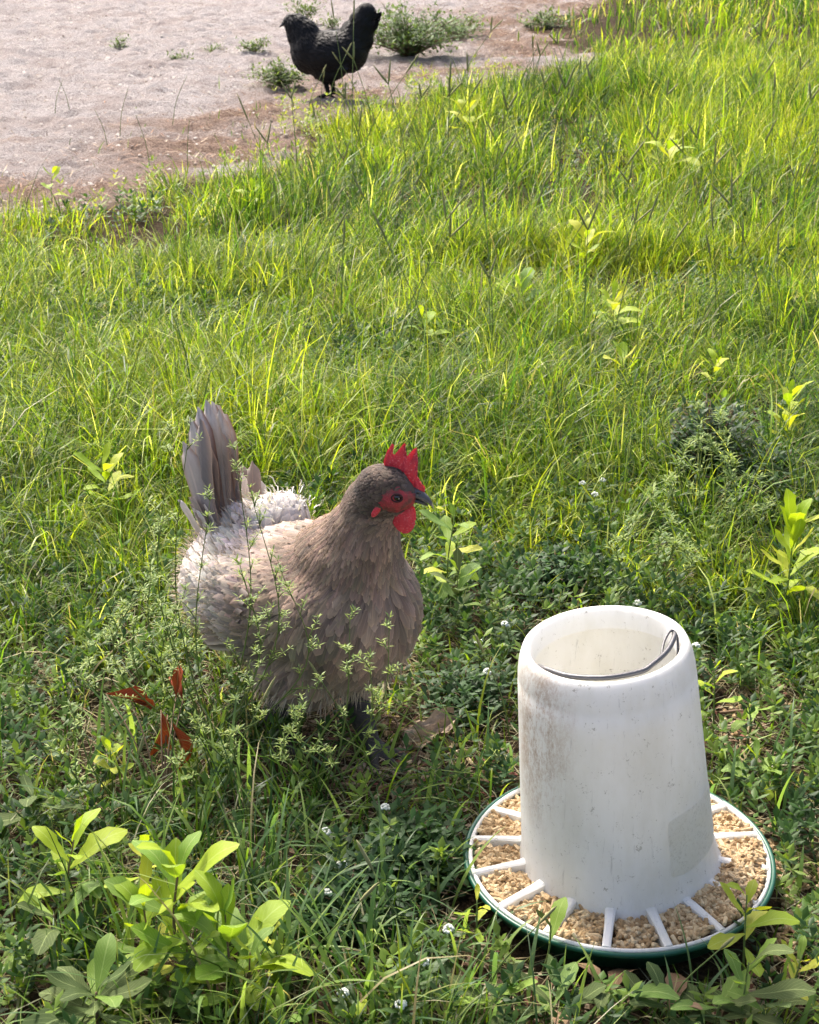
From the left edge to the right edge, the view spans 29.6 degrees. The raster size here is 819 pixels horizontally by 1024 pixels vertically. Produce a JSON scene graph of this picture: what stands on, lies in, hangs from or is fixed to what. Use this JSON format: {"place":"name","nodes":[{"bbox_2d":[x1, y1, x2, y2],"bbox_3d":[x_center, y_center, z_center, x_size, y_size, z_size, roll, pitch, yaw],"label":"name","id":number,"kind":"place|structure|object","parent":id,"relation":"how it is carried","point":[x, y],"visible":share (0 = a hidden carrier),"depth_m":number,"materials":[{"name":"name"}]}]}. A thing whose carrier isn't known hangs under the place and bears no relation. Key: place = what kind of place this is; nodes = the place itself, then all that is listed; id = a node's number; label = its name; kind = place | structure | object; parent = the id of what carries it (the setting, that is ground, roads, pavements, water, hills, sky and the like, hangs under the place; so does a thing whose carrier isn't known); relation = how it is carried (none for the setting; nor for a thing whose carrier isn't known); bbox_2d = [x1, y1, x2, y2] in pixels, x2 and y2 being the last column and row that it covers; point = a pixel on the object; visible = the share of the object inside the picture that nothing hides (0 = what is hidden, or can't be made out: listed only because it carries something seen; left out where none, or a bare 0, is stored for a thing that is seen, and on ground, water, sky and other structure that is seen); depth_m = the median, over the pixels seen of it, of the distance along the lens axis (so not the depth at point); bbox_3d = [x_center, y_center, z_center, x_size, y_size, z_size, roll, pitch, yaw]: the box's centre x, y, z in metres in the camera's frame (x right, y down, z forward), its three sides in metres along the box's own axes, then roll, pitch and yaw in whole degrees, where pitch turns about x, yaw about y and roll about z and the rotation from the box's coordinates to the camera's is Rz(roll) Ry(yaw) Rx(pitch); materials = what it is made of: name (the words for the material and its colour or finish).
{"place":"outdoors","nodes":[
{"label":"outdoors","id":0,"kind":"place"},
{"bbox_2d":[0,0,818,1023],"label":"ground","id":1,"kind":"structure","parent":0,"point":[76,72],"depth_m":6.66,"materials":[{"name":"beige soil"}]},
{"bbox_2d":[0,774,84,849],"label":"seedling","id":2,"kind":"object","parent":1,"relation":"on","point":[24,780],"visible":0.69,"depth_m":1.91,"materials":[{"name":"green plant"}]},
{"bbox_2d":[3,882,101,968],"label":"seedling","id":3,"kind":"object","parent":1,"relation":"on","point":[49,938],"visible":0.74,"depth_m":1.70,"materials":[{"name":"green plant"}]},
{"bbox_2d":[41,166,66,205],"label":"seedling","id":4,"kind":"object","parent":1,"relation":"on","point":[55,169],"visible":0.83,"depth_m":5.17,"materials":[{"name":"green plant"}]},
{"bbox_2d":[17,808,127,911],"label":"seedling","id":5,"kind":"object","parent":1,"relation":"on","point":[90,847],"visible":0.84,"depth_m":1.75,"materials":[{"name":"green plant"}]},
{"bbox_2d":[22,932,151,1023],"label":"seedling","id":6,"kind":"object","parent":1,"relation":"on","point":[74,987],"visible":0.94,"depth_m":1.58,"materials":[{"name":"green plant"}]},
{"bbox_2d":[74,442,138,519],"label":"seedling","id":7,"kind":"object","parent":1,"relation":"on","point":[115,458],"visible":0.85,"depth_m":2.79,"materials":[{"name":"green plant"}]},
{"bbox_2d":[93,736,133,792],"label":"seedling","id":8,"kind":"object","parent":1,"relation":"on","point":[117,747],"visible":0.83,"depth_m":2.01,"materials":[{"name":"green plant"}]},
{"bbox_2d":[45,672,208,815],"bbox_3d":[-0.337,0.310,1.907,0.211,0.214,0.076,4,24,10],"label":"wispy weed","id":9,"kind":"object","parent":1,"relation":"on","point":[92,767],"visible":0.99,"depth_m":1.90,"materials":[{"name":"green plant"}]},
{"bbox_2d":[106,666,192,811],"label":"red leaf sprig","id":10,"kind":"object","parent":1,"relation":"on","point":[164,735],"visible":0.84,"depth_m":2.01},
{"bbox_2d":[65,584,242,710],"bbox_3d":[-0.349,0.207,2.120,0.248,0.242,0.153,0,23,0],"label":"wispy weed","id":11,"kind":"object","parent":1,"relation":"on","point":[87,662],"visible":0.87,"depth_m":2.12,"materials":[{"name":"green plant"}]},
{"bbox_2d":[114,855,194,974],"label":"seedling","id":12,"kind":"object","parent":1,"relation":"on","point":[127,889],"visible":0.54,"depth_m":1.66,"materials":[{"name":"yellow plant"}]},
{"bbox_2d":[104,831,238,975],"bbox_3d":[-0.249,0.425,1.656,0.141,0.200,0.118,-7,24,-15],"label":"seedling","id":13,"kind":"object","parent":1,"relation":"on","point":[169,861],"visible":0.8,"depth_m":1.64,"materials":[{"name":"green plant"}]},
{"bbox_2d":[133,957,227,1023],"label":"seedling","id":14,"kind":"object","parent":1,"relation":"on","point":[169,1000],"visible":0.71,"depth_m":1.62,"materials":[{"name":"green plant"}]},
{"bbox_2d":[130,895,232,992],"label":"seedling","id":15,"kind":"object","parent":1,"relation":"on","point":[149,934],"visible":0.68,"depth_m":1.63,"materials":[{"name":"green plant"}]},
{"bbox_2d":[102,390,323,751],"bbox_3d":[-0.243,0.116,1.927,0.281,0.553,0.169,0,23,0],"label":"wispy weed","id":16,"kind":"object","parent":1,"relation":"on","point":[162,611],"visible":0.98,"depth_m":1.94,"materials":[{"name":"green plant"}]},
{"bbox_2d":[170,870,290,1000],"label":"seedling","id":17,"kind":"object","parent":1,"relation":"on","point":[269,913],"visible":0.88,"depth_m":1.62,"materials":[{"name":"green plant"}]},
{"bbox_2d":[224,676,275,797],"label":"grass stalk","id":18,"kind":"object","parent":1,"relation":"on","point":[268,689],"depth_m":1.93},
{"bbox_2d":[230,32,272,52],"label":"sand weed","id":19,"kind":"object","parent":1,"relation":"on","point":[254,46],"visible":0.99,"depth_m":9.09,"materials":[{"name":"green plant"}]},
{"bbox_2d":[236,178,268,227],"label":"seedling","id":20,"kind":"object","parent":1,"relation":"on","point":[251,184],"visible":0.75,"depth_m":4.91,"materials":[{"name":"green plant"}]},
{"bbox_2d":[195,907,313,1010],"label":"seedling","id":21,"kind":"object","parent":1,"relation":"on","point":[286,961],"visible":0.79,"depth_m":1.62,"materials":[{"name":"green plant"}]},
{"bbox_2d":[240,56,311,88],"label":"sand weed","id":22,"kind":"object","parent":1,"relation":"on","point":[276,78],"visible":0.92,"depth_m":7.82,"materials":[{"name":"green plant"}]},
{"bbox_2d":[189,602,375,795],"bbox_3d":[-0.163,0.257,1.900,0.232,0.309,0.118,12,26,25],"label":"wispy weed","id":23,"kind":"object","parent":1,"relation":"on","point":[234,730],"visible":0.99,"depth_m":1.91,"materials":[{"name":"green plant"}]},
{"bbox_2d":[275,982,300,1023],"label":"seedling","id":24,"kind":"object","parent":1,"relation":"on","point":[280,997],"visible":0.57,"depth_m":1.56,"materials":[{"name":"green plant"}]},
{"bbox_2d":[166,399,433,777],"bbox_3d":[-0.151,0.084,2.101,0.422,0.464,0.255,20,30,38],"label":"grey hen","id":25,"kind":"object","parent":1,"relation":"on","point":[343,556],"visible":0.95,"depth_m":2.01,"materials":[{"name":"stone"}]},
{"bbox_2d":[0,0,601,209],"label":"grit","id":26,"kind":"object","parent":1,"relation":"on","point":[118,134],"visible":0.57,"depth_m":8.98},
{"bbox_2d":[276,0,326,20],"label":"sand weed","id":27,"kind":"object","parent":1,"relation":"on","point":[310,7],"visible":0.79,"depth_m":10.47,"materials":[{"name":"green plant"}]},
{"bbox_2d":[0,0,644,215],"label":"needle litter","id":28,"kind":"object","parent":1,"relation":"on","point":[312,95],"visible":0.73,"depth_m":7.44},
{"bbox_2d":[302,823,346,854],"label":"white flower weed","id":29,"kind":"object","parent":1,"relation":"on","point":[327,832],"visible":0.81,"depth_m":1.86,"materials":[{"name":"green plant"}]},
{"bbox_2d":[309,879,347,916],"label":"white flower weed","id":30,"kind":"object","parent":1,"relation":"on","point":[328,891],"visible":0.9,"depth_m":1.75,"materials":[{"name":"green plant"}]},
{"bbox_2d":[279,2,381,97],"bbox_3d":[-0.385,-2.243,7.519,0.498,0.442,0.243,2,24,6],"label":"black hen","id":31,"kind":"object","parent":1,"relation":"on","point":[313,46],"visible":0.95,"depth_m":7.44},
{"bbox_2d":[266,605,401,796],"bbox_3d":[-0.094,0.254,1.898,0.156,0.317,0.132,-12,26,-26],"label":"wispy weed","id":32,"kind":"object","parent":1,"relation":"on","point":[300,707],"visible":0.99,"depth_m":1.88,"materials":[{"name":"green plant"}]},
{"bbox_2d":[295,882,378,1008],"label":"grass stalk","id":33,"kind":"object","parent":1,"relation":"on","point":[369,891],"depth_m":1.58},
{"bbox_2d":[251,832,435,961],"bbox_3d":[-0.076,0.434,1.774,0.212,0.076,0.199,0,23,0],"label":"bushy weed","id":34,"kind":"object","parent":1,"relation":"on","point":[339,882],"visible":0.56,"depth_m":1.76,"materials":[{"name":"green plant"}]},
{"bbox_2d":[319,986,369,1023],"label":"white flower weed","id":35,"kind":"object","parent":1,"relation":"on","point":[339,1004],"visible":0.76,"depth_m":1.60,"materials":[{"name":"green plant"}]},
{"bbox_2d":[363,802,403,827],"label":"white flower weed","id":36,"kind":"object","parent":1,"relation":"on","point":[385,806],"visible":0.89,"depth_m":1.90,"materials":[{"name":"green plant"}]},
{"bbox_2d":[306,817,461,920],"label":"bushy weed","id":37,"kind":"object","parent":1,"relation":"on","point":[410,876],"visible":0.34,"depth_m":1.81,"materials":[{"name":"green plant"}]},
{"bbox_2d":[373,59,408,193],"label":"grass stalk","id":38,"kind":"object","parent":1,"relation":"on","point":[382,76],"depth_m":5.35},
{"bbox_2d":[356,840,429,1013],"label":"grass stalk","id":39,"kind":"object","parent":1,"relation":"on","point":[366,858],"depth_m":1.60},
{"bbox_2d":[381,988,427,1023],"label":"white flower weed","id":40,"kind":"object","parent":1,"relation":"on","point":[404,1015],"visible":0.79,"depth_m":1.58,"materials":[{"name":"green plant"}]},
{"bbox_2d":[0,0,818,1023],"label":"grass","id":41,"kind":"structure","parent":1,"relation":"on","point":[132,366],"depth_m":3.54,"materials":[{"name":"plant"}]},
{"bbox_2d":[0,54,818,1023],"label":"ground cover","id":42,"kind":"object","parent":1,"relation":"on","point":[788,832],"visible":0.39,"depth_m":2.30,"materials":[{"name":"green plant"}]},
{"bbox_2d":[0,660,818,1023],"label":"broad grass","id":43,"kind":"structure","parent":1,"relation":"on","point":[494,960],"depth_m":1.71,"materials":[{"name":"plant"}]},
{"bbox_2d":[0,48,818,1023],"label":"dead thatch","id":44,"kind":"object","parent":1,"relation":"on","point":[392,800],"visible":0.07,"depth_m":2.12,"materials":[{"name":"plant"}]},
{"bbox_2d":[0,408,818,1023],"bbox_3d":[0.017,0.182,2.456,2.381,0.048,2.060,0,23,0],"label":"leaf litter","id":45,"kind":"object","parent":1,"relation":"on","point":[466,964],"visible":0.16,"depth_m":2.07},
{"bbox_2d":[338,0,488,56],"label":"sand weed","id":46,"kind":"object","parent":1,"relation":"on","point":[405,39],"visible":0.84,"depth_m":8.93,"materials":[{"name":"green plant"}]},
{"bbox_2d":[347,793,482,897],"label":"bushy weed","id":47,"kind":"object","parent":1,"relation":"on","point":[430,834],"visible":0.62,"depth_m":1.87,"materials":[{"name":"green plant"}]},
{"bbox_2d":[406,305,450,353],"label":"seedling","id":48,"kind":"object","parent":1,"relation":"on","point":[431,316],"visible":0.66,"depth_m":3.64,"materials":[{"name":"green plant"}]},
{"bbox_2d":[402,707,455,751],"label":"dead leaf","id":49,"kind":"object","parent":1,"relation":"on","point":[434,718],"visible":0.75,"depth_m":2.14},
{"bbox_2d":[409,952,451,1002],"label":"white flower weed","id":50,"kind":"object","parent":1,"relation":"on","point":[424,964],"visible":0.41,"depth_m":1.65,"materials":[{"name":"green plant"}]},
{"bbox_2d":[397,211,471,351],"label":"grass stalk","id":51,"kind":"object","parent":1,"relation":"on","point":[460,227],"depth_m":3.50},
{"bbox_2d":[406,190,464,361],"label":"grass stalk","id":52,"kind":"object","parent":1,"relation":"on","point":[453,210],"depth_m":3.57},
{"bbox_2d":[394,395,491,444],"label":"bushy weed","id":53,"kind":"object","parent":1,"relation":"on","point":[450,417],"visible":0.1,"depth_m":3.21,"materials":[{"name":"green plant"}]},
{"bbox_2d":[424,922,471,973],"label":"white flower weed","id":54,"kind":"object","parent":1,"relation":"on","point":[444,948],"visible":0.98,"depth_m":1.69,"materials":[{"name":"green plant"}]},
{"bbox_2d":[419,503,481,617],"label":"seedling","id":55,"kind":"object","parent":1,"relation":"on","point":[444,522],"visible":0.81,"depth_m":2.46,"materials":[{"name":"green plant"}]},
{"bbox_2d":[430,548,482,627],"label":"seedling","id":56,"kind":"object","parent":1,"relation":"on","point":[468,570],"visible":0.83,"depth_m":2.42,"materials":[{"name":"green plant"}]},
{"bbox_2d":[403,660,517,728],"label":"bushy weed","id":57,"kind":"object","parent":1,"relation":"on","point":[451,689],"visible":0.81,"depth_m":2.20,"materials":[{"name":"green plant"}]},
{"bbox_2d":[428,7,494,38],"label":"sand weed","id":58,"kind":"object","parent":1,"relation":"on","point":[468,19],"visible":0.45,"depth_m":9.80,"materials":[{"name":"green plant"}]},
{"bbox_2d":[443,93,487,142],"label":"seedling","id":59,"kind":"object","parent":1,"relation":"on","point":[473,101],"visible":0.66,"depth_m":6.09,"materials":[{"name":"green plant"}]},
{"bbox_2d":[454,883,490,958],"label":"seedling","id":60,"kind":"object","parent":1,"relation":"on","point":[480,913],"visible":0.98,"depth_m":1.71,"materials":[{"name":"green plant"}]},
{"bbox_2d":[460,638,490,672],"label":"white flower weed","id":61,"kind":"object","parent":1,"relation":"on","point":[473,658],"visible":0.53,"depth_m":2.31,"materials":[{"name":"green plant"}]},
{"bbox_2d":[482,184,493,349],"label":"grass stalk","id":62,"kind":"object","parent":1,"relation":"on","point":[483,199],"depth_m":3.50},
{"bbox_2d":[475,634,510,740],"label":"grass stalk","id":63,"kind":"object","parent":1,"relation":"on","point":[479,642],"depth_m":2.13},
{"bbox_2d":[449,963,546,1023],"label":"plant","id":64,"kind":"object","parent":1,"relation":"on","point":[515,989],"visible":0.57,"depth_m":1.61,"materials":[{"name":"green plant"}]},
{"bbox_2d":[493,618,519,662],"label":"white flower weed","id":65,"kind":"object","parent":1,"relation":"on","point":[504,635],"visible":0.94,"depth_m":2.36,"materials":[{"name":"green plant"}]},
{"bbox_2d":[496,267,540,316],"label":"seedling","id":66,"kind":"object","parent":1,"relation":"on","point":[529,272],"visible":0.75,"depth_m":3.82,"materials":[{"name":"green plant"}]},
{"bbox_2d":[480,906,556,1015],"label":"grass stalk","id":67,"kind":"object","parent":1,"relation":"on","point":[546,915],"depth_m":1.60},
{"bbox_2d":[536,897,568,989],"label":"seedling","id":68,"kind":"object","parent":1,"relation":"on","point":[557,915],"visible":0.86,"depth_m":1.69,"materials":[{"name":"green plant"}]},
{"bbox_2d":[517,5,589,29],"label":"sand weed","id":69,"kind":"object","parent":1,"relation":"on","point":[544,18],"visible":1,"depth_m":10.45,"materials":[{"name":"green plant"}]},
{"bbox_2d":[496,538,623,600],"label":"bushy weed","id":70,"kind":"object","parent":1,"relation":"on","point":[550,568],"visible":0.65,"depth_m":2.60,"materials":[{"name":"green plant"}]},
{"bbox_2d":[521,962,605,1023],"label":"plant","id":71,"kind":"object","parent":1,"relation":"on","point":[592,990],"visible":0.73,"depth_m":1.61,"materials":[{"name":"green plant"}]},
{"bbox_2d":[311,646,818,1023],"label":"spilled feed","id":72,"kind":"object","parent":1,"relation":"on","point":[783,901],"visible":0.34,"depth_m":2.02},
{"bbox_2d":[556,64,575,191],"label":"grass stalk","id":73,"kind":"object","parent":1,"relation":"on","point":[562,80],"depth_m":5.19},
{"bbox_2d":[575,202,598,340],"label":"grass stalk","id":74,"kind":"object","parent":1,"relation":"on","point":[583,221],"depth_m":3.51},
{"bbox_2d":[566,218,612,285],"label":"seedling","id":75,"kind":"object","parent":1,"relation":"on","point":[576,224],"visible":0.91,"depth_m":4.26,"materials":[{"name":"green plant"}]},
{"bbox_2d":[594,341,637,394],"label":"seedling","id":76,"kind":"object","parent":1,"relation":"on","point":[623,346],"visible":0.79,"depth_m":3.37,"materials":[{"name":"green plant"}]},
{"bbox_2d":[593,280,640,336],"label":"seedling","id":77,"kind":"object","parent":1,"relation":"on","point":[606,297],"visible":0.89,"depth_m":3.65,"materials":[{"name":"green plant"}]},
{"bbox_2d":[463,605,775,967],"bbox_3d":[0.244,0.292,1.785,0.366,0.351,0.366,-1,23,0],"label":"poultry feeder","id":78,"kind":"object","parent":1,"relation":"on","point":[614,817],"visible":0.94,"depth_m":1.71,"materials":[{"name":"white plastic"}]},
{"bbox_2d":[473,834,765,947],"bbox_3d":[0.247,0.414,1.837,0.344,0.012,0.344,0,23,0],"label":"feed bed","id":79,"kind":"object","parent":78,"relation":"in","point":[614,935],"visible":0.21,"depth_m":1.73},
{"bbox_2d":[473,795,766,948],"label":"pellets","id":80,"kind":"object","parent":79,"relation":"on","point":[747,854],"visible":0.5,"depth_m":1.78},
{"bbox_2d":[562,963,679,1023],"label":"plant","id":81,"kind":"object","parent":1,"relation":"on","point":[663,990],"visible":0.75,"depth_m":1.61,"materials":[{"name":"green plant"}]},
{"bbox_2d":[603,481,705,589],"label":"wispy weed","id":82,"kind":"object","parent":1,"relation":"on","point":[673,542],"visible":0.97,"depth_m":2.50,"materials":[{"name":"green plant"}]},
{"bbox_2d":[623,962,719,1023],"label":"plant","id":83,"kind":"object","parent":1,"relation":"on","point":[655,972],"visible":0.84,"depth_m":1.62,"materials":[{"name":"green plant"}]},
{"bbox_2d":[643,119,699,167],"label":"seedling","id":84,"kind":"object","parent":1,"relation":"on","point":[670,146],"visible":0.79,"depth_m":5.33,"materials":[{"name":"green plant"}]},
{"bbox_2d":[664,936,734,1019],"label":"grass stalk","id":85,"kind":"object","parent":1,"relation":"on","point":[726,943],"depth_m":1.61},
{"bbox_2d":[646,392,772,486],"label":"bushy weed","id":86,"kind":"object","parent":1,"relation":"on","point":[728,423],"visible":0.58,"depth_m":2.91,"materials":[{"name":"green plant"}]},
{"bbox_2d":[697,348,728,396],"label":"seedling","id":87,"kind":"object","parent":1,"relation":"on","point":[712,354],"visible":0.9,"depth_m":3.39,"materials":[{"name":"green plant"}]},
{"bbox_2d":[652,397,774,553],"bbox_3d":[0.522,-0.048,2.664,0.213,0.285,0.121,0,23,0],"label":"wispy weed","id":88,"kind":"object","parent":1,"relation":"on","point":[728,470],"visible":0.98,"depth_m":2.66,"materials":[{"name":"green plant"}]},
{"bbox_2d":[671,976,764,1023],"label":"plant","id":89,"kind":"object","parent":1,"relation":"on","point":[686,1000],"visible":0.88,"depth_m":1.61,"materials":[{"name":"green plant"}]},
{"bbox_2d":[698,660,741,738],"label":"seedling","id":90,"kind":"object","parent":1,"relation":"on","point":[731,700],"visible":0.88,"depth_m":2.13,"materials":[{"name":"green plant"}]},
{"bbox_2d":[670,603,780,659],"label":"bushy weed","id":91,"kind":"object","parent":1,"relation":"on","point":[673,607],"visible":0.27,"depth_m":2.43,"materials":[{"name":"green plant"}]},
{"bbox_2d":[711,172,762,330],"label":"grass stalk","id":92,"kind":"object","parent":1,"relation":"on","point":[722,196],"depth_m":3.68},
{"bbox_2d":[688,203,786,360],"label":"grass stalk","id":93,"kind":"object","parent":1,"relation":"on","point":[774,218],"depth_m":3.56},
{"bbox_2d":[661,435,818,527],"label":"bushy weed","id":94,"kind":"object","parent":1,"relation":"on","point":[782,455],"visible":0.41,"depth_m":2.87,"materials":[{"name":"green plant"}]},
{"bbox_2d":[731,696,772,745],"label":"seedling","id":95,"kind":"object","parent":1,"relation":"on","point":[735,725],"visible":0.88,"depth_m":2.13,"materials":[{"name":"green plant"}]},
{"bbox_2d":[707,879,799,976],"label":"seedling","id":96,"kind":"object","parent":1,"relation":"on","point":[753,919],"visible":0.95,"depth_m":1.67,"materials":[{"name":"green plant"}]},
{"bbox_2d":[721,738,788,807],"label":"seedling","id":97,"kind":"object","parent":1,"relation":"on","point":[739,764],"visible":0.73,"depth_m":2.02,"materials":[{"name":"green plant"}]},
{"bbox_2d":[703,938,815,1023],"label":"seedling","id":98,"kind":"object","parent":1,"relation":"on","point":[790,988],"visible":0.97,"depth_m":1.59,"materials":[{"name":"green plant"}]},
{"bbox_2d":[714,987,807,1023],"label":"plant","id":99,"kind":"object","parent":1,"relation":"on","point":[735,993],"visible":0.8,"depth_m":1.61,"materials":[{"name":"green plant"}]},
{"bbox_2d":[744,587,793,638],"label":"seedling","id":100,"kind":"object","parent":1,"relation":"on","point":[755,598],"visible":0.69,"depth_m":2.44,"materials":[{"name":"green plant"}]},
{"bbox_2d":[746,488,818,622],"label":"seedling","id":101,"kind":"object","parent":1,"relation":"on","point":[794,515],"visible":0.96,"depth_m":2.42,"materials":[{"name":"green plant"}]},
{"bbox_2d":[769,410,805,440],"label":"seedling","id":102,"kind":"object","parent":1,"relation":"on","point":[789,422],"visible":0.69,"depth_m":3.04,"materials":[{"name":"green plant"}]},
{"bbox_2d":[764,374,812,441],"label":"seedling","id":103,"kind":"object","parent":1,"relation":"on","point":[787,396],"visible":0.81,"depth_m":3.08,"materials":[{"name":"green plant"}]},
{"bbox_2d":[781,935,818,1010],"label":"seedling","id":104,"kind":"object","parent":1,"relation":"on","point":[812,964],"visible":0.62,"depth_m":1.64,"materials":[{"name":"green plant"}]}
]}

